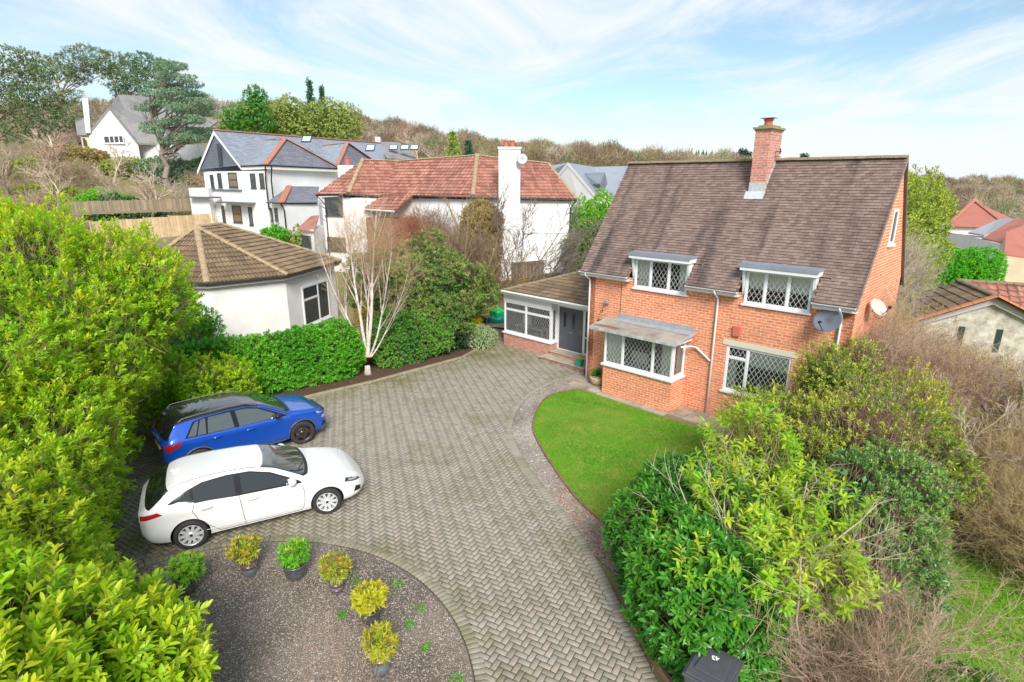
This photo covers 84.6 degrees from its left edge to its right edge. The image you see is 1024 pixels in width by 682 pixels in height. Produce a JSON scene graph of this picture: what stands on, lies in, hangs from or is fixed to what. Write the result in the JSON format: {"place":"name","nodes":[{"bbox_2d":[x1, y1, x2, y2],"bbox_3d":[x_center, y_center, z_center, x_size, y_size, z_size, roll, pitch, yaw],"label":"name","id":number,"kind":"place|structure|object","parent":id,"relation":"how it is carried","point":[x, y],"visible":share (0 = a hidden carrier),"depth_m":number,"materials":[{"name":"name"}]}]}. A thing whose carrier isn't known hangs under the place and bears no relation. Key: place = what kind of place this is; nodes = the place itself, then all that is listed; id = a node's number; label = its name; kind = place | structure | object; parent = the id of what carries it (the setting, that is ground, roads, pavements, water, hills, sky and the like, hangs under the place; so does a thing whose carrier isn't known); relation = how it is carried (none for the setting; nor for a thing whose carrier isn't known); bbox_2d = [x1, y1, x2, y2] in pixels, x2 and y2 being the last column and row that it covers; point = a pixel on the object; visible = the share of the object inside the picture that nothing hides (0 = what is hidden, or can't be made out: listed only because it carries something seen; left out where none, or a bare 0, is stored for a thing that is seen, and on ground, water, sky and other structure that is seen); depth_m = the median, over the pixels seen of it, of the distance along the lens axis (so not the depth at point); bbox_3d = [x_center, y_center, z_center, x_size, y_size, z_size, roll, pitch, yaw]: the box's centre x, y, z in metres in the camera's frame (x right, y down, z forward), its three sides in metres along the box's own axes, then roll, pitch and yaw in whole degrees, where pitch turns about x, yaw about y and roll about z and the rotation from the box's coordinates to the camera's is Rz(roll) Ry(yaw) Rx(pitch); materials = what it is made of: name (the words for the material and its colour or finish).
{"place":"outdoors","nodes":[
{"label":"outdoors","id":0,"kind":"place"},
{"bbox_2d":[110,333,483,444],"bbox_3d":[-7.916,1.458,21.423,5.175,0.001,21.276,13,20,39],"label":"planting bed","id":1,"kind":"object","parent":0,"point":[376,371],"visible":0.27,"depth_m":22.11,"materials":[{"name":"soil"}]},
{"bbox_2d":[126,415,155,458],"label":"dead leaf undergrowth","id":2,"kind":"object","parent":1,"relation":"on","point":[145,432],"visible":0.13,"depth_m":15.78,"materials":[{"name":"plant"}]},
{"bbox_2d":[158,288,228,353],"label":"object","id":3,"kind":"object","parent":1,"relation":"on","point":[208,327],"visible":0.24,"depth_m":20.15,"materials":[{"name":"green plant"}]},
{"bbox_2d":[127,343,262,436],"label":"laurel bush","id":4,"kind":"object","parent":1,"relation":"on","point":[232,379],"visible":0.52,"depth_m":16.96,"materials":[{"name":"green plant"}]},
{"bbox_2d":[159,317,365,401],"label":"clipped hedge","id":5,"kind":"object","parent":1,"relation":"on","point":[296,356],"visible":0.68,"depth_m":20.01,"materials":[{"name":"green plant"}]},
{"bbox_2d":[140,348,479,439],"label":"concrete kerb","id":6,"kind":"structure","parent":1,"relation":"on","point":[384,378],"depth_m":21.56,"materials":[{"name":"grey concrete"}]},
{"bbox_2d":[306,177,437,374],"bbox_3d":[-5.093,-2.343,21.019,4.844,7.578,3.253,0,16,0],"label":"birch tree","id":7,"kind":"object","parent":1,"relation":"on","point":[367,340],"visible":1,"depth_m":21.03,"materials":[{"name":"white plant"}]},
{"bbox_2d":[365,307,456,368],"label":"clipped shrub","id":8,"kind":"object","parent":1,"relation":"on","point":[421,339],"visible":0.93,"depth_m":22.99,"materials":[{"name":"green plant"}]},
{"bbox_2d":[339,227,503,359],"bbox_3d":[-3.922,-2.192,25.028,7.226,5.612,4.770,0,16,0],"label":"rhododendron","id":9,"kind":"object","parent":1,"relation":"on","point":[462,300],"visible":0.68,"depth_m":24.22,"materials":[{"name":"green plant"}]},
{"bbox_2d":[466,324,497,350],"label":"variegated shrub","id":10,"kind":"object","parent":1,"relation":"on","point":[488,337],"visible":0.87,"depth_m":25.47,"materials":[{"name":"green plant"}]},
{"bbox_2d":[125,541,473,681],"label":"gravel circle","id":11,"kind":"object","parent":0,"point":[336,628],"visible":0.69,"depth_m":9.61,"materials":[{"name":"grey gravel"}]},
{"bbox_2d":[0,526,223,681],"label":"laurel shrub","id":12,"kind":"object","parent":11,"relation":"on","point":[143,631],"visible":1,"depth_m":6.30,"materials":[{"name":"green plant"}]},
{"bbox_2d":[165,549,207,595],"bbox_3d":[-5.931,4.226,10.268,0.708,0.784,0.720,-9,18,-29],"label":"plant pot","id":13,"kind":"object","parent":11,"relation":"on","point":[185,571],"visible":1,"depth_m":10.15,"materials":[{"name":"green plant"}]},
{"bbox_2d":[223,533,262,577],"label":"potted plant","id":14,"kind":"object","parent":11,"relation":"on","point":[246,555],"visible":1,"depth_m":10.63,"materials":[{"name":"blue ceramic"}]},
{"bbox_2d":[276,536,311,581],"bbox_3d":[-4.134,4.090,10.691,0.676,0.829,0.639,0,16,0],"label":"plant pot","id":15,"kind":"object","parent":11,"relation":"on","point":[294,558],"visible":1,"depth_m":10.55,"materials":[{"name":"green plant"}]},
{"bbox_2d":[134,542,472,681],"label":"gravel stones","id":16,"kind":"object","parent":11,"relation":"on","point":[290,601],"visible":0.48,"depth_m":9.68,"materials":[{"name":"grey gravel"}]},
{"bbox_2d":[317,548,353,595],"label":"potted plant","id":17,"kind":"object","parent":11,"relation":"on","point":[334,573],"visible":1,"depth_m":10.18,"materials":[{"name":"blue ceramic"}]},
{"bbox_2d":[349,577,389,625],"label":"potted shrub","id":18,"kind":"object","parent":11,"relation":"on","point":[372,595],"visible":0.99,"depth_m":9.48,"materials":[{"name":"yellow plant"}]},
{"bbox_2d":[287,602,465,681],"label":"bare sapling","id":19,"kind":"object","parent":11,"relation":"on","point":[341,679],"visible":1,"depth_m":6.99,"materials":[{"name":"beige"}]},
{"bbox_2d":[361,620,399,676],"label":"potted shrub","id":20,"kind":"object","parent":11,"relation":"on","point":[381,637],"visible":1,"depth_m":8.50,"materials":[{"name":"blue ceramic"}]},
{"bbox_2d":[102,337,657,681],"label":"driveway","id":21,"kind":"structure","parent":0,"point":[497,362],"depth_m":12.48,"materials":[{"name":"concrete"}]},
{"bbox_2d":[151,391,326,464],"bbox_3d":[-7.521,2.252,15.811,4.262,1.565,2.150,-13,21,-40],"label":"parked car","id":22,"kind":"object","parent":21,"relation":"on","point":[220,421],"visible":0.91,"depth_m":15.01,"materials":[{"name":"blue paint"}]},
{"bbox_2d":[138,443,363,548],"bbox_3d":[-5.731,3.177,12.734,4.485,1.469,2.135,-8,18,-27],"label":"parked car","id":23,"kind":"object","parent":21,"relation":"on","point":[188,502],"visible":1,"depth_m":11.97,"materials":[{"name":"white paint"}]},
{"bbox_2d":[0,111,1023,681],"bbox_3d":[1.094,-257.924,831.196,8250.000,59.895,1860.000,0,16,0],"label":"ground","id":24,"kind":"structure","parent":0,"point":[610,575],"depth_m":47.82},
{"bbox_2d":[0,153,64,178],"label":"hillside bush","id":25,"kind":"object","parent":24,"relation":"on","point":[16,162],"visible":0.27,"depth_m":70.51,"materials":[{"name":"green plant"}]},
{"bbox_2d":[14,159,76,207],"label":"bare tree","id":26,"kind":"object","parent":24,"relation":"on","point":[42,183],"visible":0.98,"depth_m":58.38,"materials":[{"name":"beige plant"}]},
{"bbox_2d":[0,43,92,145],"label":"pine tree","id":27,"kind":"object","parent":24,"relation":"on","point":[33,70],"visible":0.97,"depth_m":80.89,"materials":[{"name":"green plant"}]},
{"bbox_2d":[7,181,85,205],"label":"hillside bush","id":28,"kind":"object","parent":24,"relation":"on","point":[33,185],"visible":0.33,"depth_m":61.13,"materials":[{"name":"green plant"}]},
{"bbox_2d":[18,131,79,181],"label":"bare tree","id":29,"kind":"object","parent":24,"relation":"on","point":[60,151],"visible":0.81,"depth_m":63.86,"materials":[{"name":"beige plant"}]},
{"bbox_2d":[29,151,79,185],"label":"bare tree","id":30,"kind":"object","parent":24,"relation":"on","point":[65,176],"visible":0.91,"depth_m":63.10,"materials":[{"name":"beige plant"}]},
{"bbox_2d":[0,326,145,679],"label":"laurel hedge","id":31,"kind":"object","parent":24,"relation":"on","point":[62,474],"visible":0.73,"depth_m":10.24,"materials":[{"name":"green plant"}]},
{"bbox_2d":[36,143,110,168],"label":"hillside bush","id":32,"kind":"object","parent":24,"relation":"on","point":[92,154],"visible":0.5,"depth_m":75.54,"materials":[{"name":"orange plant"}]},
{"bbox_2d":[46,42,130,146],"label":"pine tree","id":33,"kind":"object","parent":24,"relation":"on","point":[98,64],"visible":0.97,"depth_m":91.48,"materials":[{"name":"green plant"}]},
{"bbox_2d":[71,187,132,219],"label":"hillside bush","id":34,"kind":"object","parent":24,"relation":"on","point":[86,195],"visible":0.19,"depth_m":57.40,"materials":[{"name":"green plant"}]},
{"bbox_2d":[0,142,204,220],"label":"undergrowth","id":35,"kind":"object","parent":24,"relation":"on","point":[38,199],"visible":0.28,"depth_m":67.42,"materials":[{"name":"brown plant"}]},
{"bbox_2d":[0,187,205,441],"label":"laurel tree","id":36,"kind":"object","parent":24,"relation":"on","point":[37,245],"visible":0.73,"depth_m":13.56,"materials":[{"name":"green plant"}]},
{"bbox_2d":[84,192,147,221],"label":"hillside bush","id":37,"kind":"object","parent":24,"relation":"on","point":[104,197],"visible":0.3,"depth_m":56.73,"materials":[{"name":"green plant"}]},
{"bbox_2d":[94,156,157,178],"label":"hillside bush","id":38,"kind":"object","parent":24,"relation":"on","point":[106,165],"visible":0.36,"depth_m":73.00,"materials":[{"name":"green plant"}]},
{"bbox_2d":[64,198,191,214],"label":"wooden fence","id":39,"kind":"object","parent":24,"relation":"on","point":[112,206],"visible":0.77,"depth_m":53.81,"materials":[{"name":"brown wood"}]},
{"bbox_2d":[97,50,177,97],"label":"pine tree","id":40,"kind":"object","parent":24,"relation":"on","point":[135,79],"visible":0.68,"depth_m":101.84,"materials":[{"name":"green plant"}]},
{"bbox_2d":[75,94,217,167],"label":"house","id":41,"kind":"structure","parent":24,"relation":"on","point":[117,122],"depth_m":78.20,"materials":[{"name":"paint"}]},
{"bbox_2d":[121,161,181,222],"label":"bare tree","id":42,"kind":"object","parent":24,"relation":"on","point":[148,180],"visible":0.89,"depth_m":56.22,"materials":[{"name":"beige plant"}]},
{"bbox_2d":[89,213,215,242],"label":"wooden fence","id":43,"kind":"object","parent":24,"relation":"on","point":[169,221],"visible":0.51,"depth_m":52.23,"materials":[{"name":"brown wood"}]},
{"bbox_2d":[129,154,199,184],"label":"hillside bush","id":44,"kind":"object","parent":24,"relation":"on","point":[177,166],"visible":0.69,"depth_m":72.69,"materials":[{"name":"green plant"}]},
{"bbox_2d":[128,59,219,189],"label":"cedar tree","id":45,"kind":"object","parent":24,"relation":"on","point":[190,134],"visible":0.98,"depth_m":68.15,"materials":[{"name":"green plant"}]},
{"bbox_2d":[0,90,362,151],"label":"wood","id":46,"kind":"object","parent":24,"relation":"on","point":[98,107],"visible":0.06,"depth_m":158.93,"materials":[{"name":"plant"}]},
{"bbox_2d":[126,222,341,336],"bbox_3d":[-13.948,-3.259,28.291,9.987,5.403,9.672,-13,20,-38],"label":"bungalow","id":47,"kind":"object","parent":24,"relation":"on","point":[248,281],"visible":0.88,"depth_m":25.33,"materials":[{"name":"white paint"}]},
{"bbox_2d":[301,279,332,324],"bbox_3d":[-9.824,-1.921,28.409,0.115,2.038,2.606,3,16,10],"label":"window","id":48,"kind":"structure","parent":47,"relation":"in","point":[315,300],"depth_m":28.34,"materials":[{"name":"white plastic"}]},
{"bbox_2d":[218,83,279,132],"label":"evergreen tree","id":49,"kind":"object","parent":24,"relation":"on","point":[250,121],"visible":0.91,"depth_m":92.42,"materials":[{"name":"green plant"}]},
{"bbox_2d":[259,223,289,242],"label":"leafy bush","id":50,"kind":"object","parent":24,"relation":"on","point":[275,231],"visible":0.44,"depth_m":43.59,"materials":[{"name":"green plant"}]},
{"bbox_2d":[258,92,314,135],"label":"evergreen tree","id":51,"kind":"object","parent":24,"relation":"on","point":[285,115],"visible":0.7,"depth_m":97.34,"materials":[{"name":"green plant"}]},
{"bbox_2d":[187,129,394,244],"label":"white house","id":52,"kind":"structure","parent":24,"relation":"on","point":[244,188],"depth_m":53.04,"materials":[{"name":"white paint"}]},
{"bbox_2d":[94,272,560,410],"bbox_3d":[-7.142,-0.120,23.365,1.786,2.289,30.577,15,21,41],"label":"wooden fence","id":53,"kind":"object","parent":24,"relation":"on","point":[357,324],"visible":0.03,"depth_m":30.14,"materials":[{"name":"brown wood"}]},
{"bbox_2d":[290,96,366,140],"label":"evergreen tree","id":54,"kind":"object","parent":24,"relation":"on","point":[321,121],"visible":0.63,"depth_m":101.95,"materials":[{"name":"green plant"}]},
{"bbox_2d":[375,137,418,159],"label":"house","id":55,"kind":"structure","parent":24,"relation":"on","point":[397,150],"depth_m":86.12,"materials":[{"name":"stone"}]},
{"bbox_2d":[376,196,459,274],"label":"red stemmed shrub","id":56,"kind":"object","parent":24,"relation":"on","point":[413,226],"visible":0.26,"depth_m":34.20,"materials":[{"name":"brown plant"}]},
{"bbox_2d":[297,140,576,281],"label":"white house","id":57,"kind":"structure","parent":24,"relation":"on","point":[397,183],"depth_m":38.22,"materials":[{"name":"paint"}]},
{"bbox_2d":[324,198,342,216],"bbox_3d":[-12.533,-9.402,39.578,1.627,1.267,0.105,6,17,19],"label":"window","id":58,"kind":"structure","parent":57,"relation":"in","point":[331,203],"depth_m":39.60,"materials":[{"name":"grey glass"}]},
{"bbox_2d":[444,127,465,157],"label":"spruce tree","id":59,"kind":"object","parent":24,"relation":"on","point":[453,149],"visible":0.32,"depth_m":89.54,"materials":[{"name":"green plant"}]},
{"bbox_2d":[406,214,519,289],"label":"bare shrub","id":60,"kind":"object","parent":24,"relation":"on","point":[476,251],"visible":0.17,"depth_m":29.69,"materials":[{"name":"beige plant"}]},
{"bbox_2d":[390,175,541,309],"bbox_3d":[-2.904,-4.641,29.103,9.091,7.626,6.498,0,16,0],"label":"bare shrub","id":61,"kind":"object","parent":24,"relation":"on","point":[466,245],"visible":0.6,"depth_m":28.54,"materials":[{"name":"brown plant"}]},
{"bbox_2d":[458,197,504,282],"bbox_3d":[-1.801,-4.776,31.543,2.956,6.456,2.803,0,16,0],"label":"ivy covered tree","id":62,"kind":"object","parent":24,"relation":"on","point":[489,203],"visible":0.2,"depth_m":30.44,"materials":[{"name":"green plant"}]},
{"bbox_2d":[0,89,1023,190],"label":"distant wood","id":63,"kind":"object","parent":24,"relation":"on","point":[974,178],"visible":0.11,"depth_m":249.91,"materials":[{"name":"plant"}]},
{"bbox_2d":[432,173,604,285],"bbox_3d":[0.645,-5.099,30.982,11.518,7.897,5.557,0,16,0],"label":"bare tree","id":64,"kind":"object","parent":24,"relation":"on","point":[570,258],"visible":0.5,"depth_m":30.25,"materials":[{"name":"brown plant"}]},
{"bbox_2d":[512,374,618,575],"bbox_3d":[1.498,3.136,15.740,2.978,0.001,13.600,0,16,0],"label":"gravel strip","id":65,"kind":"object","parent":24,"relation":"on","point":[530,451],"visible":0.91,"depth_m":15.10,"materials":[{"name":"grey gravel"}]},
{"bbox_2d":[512,375,618,574],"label":"border stones","id":66,"kind":"object","parent":65,"relation":"on","point":[520,417],"visible":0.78,"depth_m":15.64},
{"bbox_2d":[527,463,618,574],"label":"fallen leaves","id":67,"kind":"object","parent":65,"relation":"on","point":[577,512],"visible":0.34,"depth_m":12.42,"materials":[{"name":"orange plant"}]},
{"bbox_2d":[561,213,602,271],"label":"green shrub","id":68,"kind":"object","parent":24,"relation":"on","point":[593,219],"visible":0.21,"depth_m":36.94,"materials":[{"name":"green plant"}]},
{"bbox_2d":[552,162,627,218],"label":"white house","id":69,"kind":"structure","parent":24,"relation":"on","point":[585,180],"depth_m":58.18,"materials":[{"name":"white paint"}]},
{"bbox_2d":[571,187,613,234],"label":"green shrub","id":70,"kind":"object","parent":24,"relation":"on","point":[601,209],"visible":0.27,"depth_m":42.16,"materials":[{"name":"green plant"}]},
{"bbox_2d":[333,114,951,204],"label":"wood","id":71,"kind":"object","parent":24,"relation":"on","point":[584,153],"visible":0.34,"depth_m":136.09,"materials":[{"name":"brown plant"}]},
{"bbox_2d":[630,623,679,681],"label":"timber edging","id":72,"kind":"object","parent":24,"relation":"on","point":[663,674],"visible":0.22,"depth_m":8.64,"materials":[{"name":"brown wood"}]},
{"bbox_2d":[568,377,779,443],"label":"paving slabs","id":73,"kind":"structure","parent":24,"relation":"on","point":[683,412],"depth_m":18.71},
{"bbox_2d":[598,449,798,681],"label":"laurel hedge","id":74,"kind":"object","parent":24,"relation":"on","point":[664,611],"visible":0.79,"depth_m":8.45,"materials":[{"name":"green plant"}]},
{"bbox_2d":[501,117,908,429],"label":"brick house","id":75,"kind":"structure","parent":24,"relation":"on","point":[705,285],"depth_m":17.90,"materials":[{"name":"brown tile"}]},
{"bbox_2d":[589,313,694,412],"bbox_3d":[5.098,0.526,20.042,3.394,2.850,3.465,15,21,42],"label":"bay window","id":76,"kind":"structure","parent":75,"relation":"in","point":[629,374],"depth_m":19.07,"materials":[{"name":"orange brick"}]},
{"bbox_2d":[719,345,791,401],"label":"window","id":77,"kind":"structure","parent":75,"relation":"in","point":[743,366],"depth_m":17.66,"materials":[{"name":"white plastic"}]},
{"bbox_2d":[682,642,743,681],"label":"wheelie bin","id":78,"kind":"object","parent":24,"relation":"on","point":[713,665],"visible":0.95,"depth_m":7.50,"materials":[{"name":"grey plastic"}]},
{"bbox_2d":[790,336,886,387],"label":"leaved shrub","id":79,"kind":"object","parent":24,"relation":"on","point":[855,343],"visible":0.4,"depth_m":14.59,"materials":[{"name":"green plant"}]},
{"bbox_2d":[705,481,1023,681],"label":"bare shrub","id":80,"kind":"object","parent":24,"relation":"on","point":[869,635],"visible":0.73,"depth_m":7.98,"materials":[{"name":"beige plant"}]},
{"bbox_2d":[780,560,1007,681],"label":"ground ivy","id":81,"kind":"object","parent":24,"relation":"on","point":[962,663],"visible":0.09,"depth_m":8.48,"materials":[{"name":"green plant"}]},
{"bbox_2d":[891,217,954,340],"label":"pale twig shrub","id":82,"kind":"object","parent":24,"relation":"on","point":[911,269],"visible":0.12,"depth_m":22.45,"materials":[{"name":"beige plant"}]},
{"bbox_2d":[906,163,962,292],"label":"conifer hedge","id":83,"kind":"object","parent":24,"relation":"on","point":[923,213],"visible":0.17,"depth_m":26.89,"materials":[{"name":"green plant"}]},
{"bbox_2d":[891,278,1023,383],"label":"bungalow","id":84,"kind":"object","parent":24,"relation":"on","point":[994,308],"visible":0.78,"depth_m":20.45,"materials":[{"name":"beige paint"}]},
{"bbox_2d":[907,178,1023,218],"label":"wood","id":85,"kind":"object","parent":24,"relation":"on","point":[968,193],"visible":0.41,"depth_m":128.40,"materials":[{"name":"plant"}]},
{"bbox_2d":[928,245,1008,286],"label":"clipped hedge","id":86,"kind":"object","parent":24,"relation":"on","point":[984,267],"visible":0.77,"depth_m":39.52,"materials":[{"name":"green plant"}]},
{"bbox_2d":[939,199,1011,236],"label":"bungalow","id":87,"kind":"object","parent":24,"relation":"on","point":[974,214],"visible":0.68,"depth_m":69.85,"materials":[{"name":"red tile"}]},
{"bbox_2d":[933,218,1023,260],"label":"house","id":88,"kind":"structure","parent":24,"relation":"on","point":[994,232],"depth_m":54.69,"materials":[{"name":"grey tile"}]},
{"bbox_2d":[996,226,1023,282],"bbox_3d":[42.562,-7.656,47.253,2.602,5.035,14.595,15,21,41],"label":"house","id":89,"kind":"structure","parent":24,"relation":"on","point":[1012,248],"depth_m":42.88,"materials":[{"name":"beige paint"}]},
{"bbox_2d":[0,0,1023,184],"label":"sky","id":90,"kind":"structure","parent":0,"point":[940,83],"materials":[{"name":"blue"}]},
{"bbox_2d":[533,389,947,681],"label":"front lawn","id":91,"kind":"structure","parent":0,"point":[596,470],"depth_m":16.25,"materials":[{"name":"green plant"}]},
{"bbox_2d":[532,388,617,533],"bbox_3d":[1.616,3.078,15.887,1.983,0.065,9.729,0,16,0],"label":"lawn edging","id":92,"kind":"object","parent":91,"relation":"on","point":[568,487],"visible":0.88,"depth_m":14.79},
{"bbox_2d":[628,386,917,672],"bbox_3d":[4.436,3.100,9.669,4.091,3.451,5.710,13,20,37],"label":"laurel bush","id":93,"kind":"object","parent":91,"relation":"on","point":[800,509],"visible":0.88,"depth_m":9.00,"materials":[{"name":"green plant"}]},
{"bbox_2d":[713,341,982,534],"bbox_3d":[7.471,2.160,13.058,5.685,4.014,4.747,0,16,0],"label":"evergreen shrub","id":94,"kind":"object","parent":91,"relation":"on","point":[805,405],"visible":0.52,"depth_m":12.16,"materials":[{"name":"green plant"}]},
{"bbox_2d":[748,435,965,639],"bbox_3d":[6.572,3.370,10.726,3.525,2.910,3.570,-15,21,-42],"label":"evergreen shrub","id":95,"kind":"object","parent":91,"relation":"on","point":[866,462],"visible":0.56,"depth_m":10.05,"materials":[{"name":"green plant"}]},
{"bbox_2d":[880,447,1023,681],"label":"side lawn","id":96,"kind":"structure","parent":0,"point":[996,610],"depth_m":9.90,"materials":[{"name":"green plant"}]},
{"bbox_2d":[798,321,972,439],"bbox_3d":[9.688,1.854,15.056,3.535,4.524,4.615,0,16,0],"label":"twiggy shrub","id":97,"kind":"object","parent":96,"relation":"on","point":[858,347],"visible":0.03,"depth_m":14.95,"materials":[{"name":"brown plant"}]},
{"bbox_2d":[814,351,998,641],"bbox_3d":[8.453,2.701,12.267,3.697,4.399,8.022,12,20,37],"label":"twiggy shrub","id":98,"kind":"object","parent":96,"relation":"on","point":[878,433],"visible":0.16,"depth_m":11.83,"materials":[{"name":"brown plant"}]},
{"bbox_2d":[795,278,1023,454],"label":"twiggy shrub","id":99,"kind":"object","parent":96,"relation":"on","point":[920,348],"visible":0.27,"depth_m":14.85,"materials":[{"name":"orange plant"}]},
{"bbox_2d":[874,374,994,548],"bbox_3d":[9.056,2.564,12.699,2.138,3.271,3.587,6,17,19],"label":"evergreen shrub","id":100,"kind":"object","parent":96,"relation":"on","point":[963,453],"visible":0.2,"depth_m":11.58,"materials":[{"name":"green plant"}]},
{"bbox_2d":[917,339,1023,485],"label":"bare tree","id":101,"kind":"object","parent":96,"relation":"on","point":[1016,406],"visible":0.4,"depth_m":13.38,"materials":[{"name":"brown plant"}]},
{"bbox_2d":[939,396,1023,597],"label":"straw shrub","id":102,"kind":"object","parent":96,"relation":"on","point":[1005,506],"visible":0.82,"depth_m":11.20,"materials":[{"name":"beige plant"}]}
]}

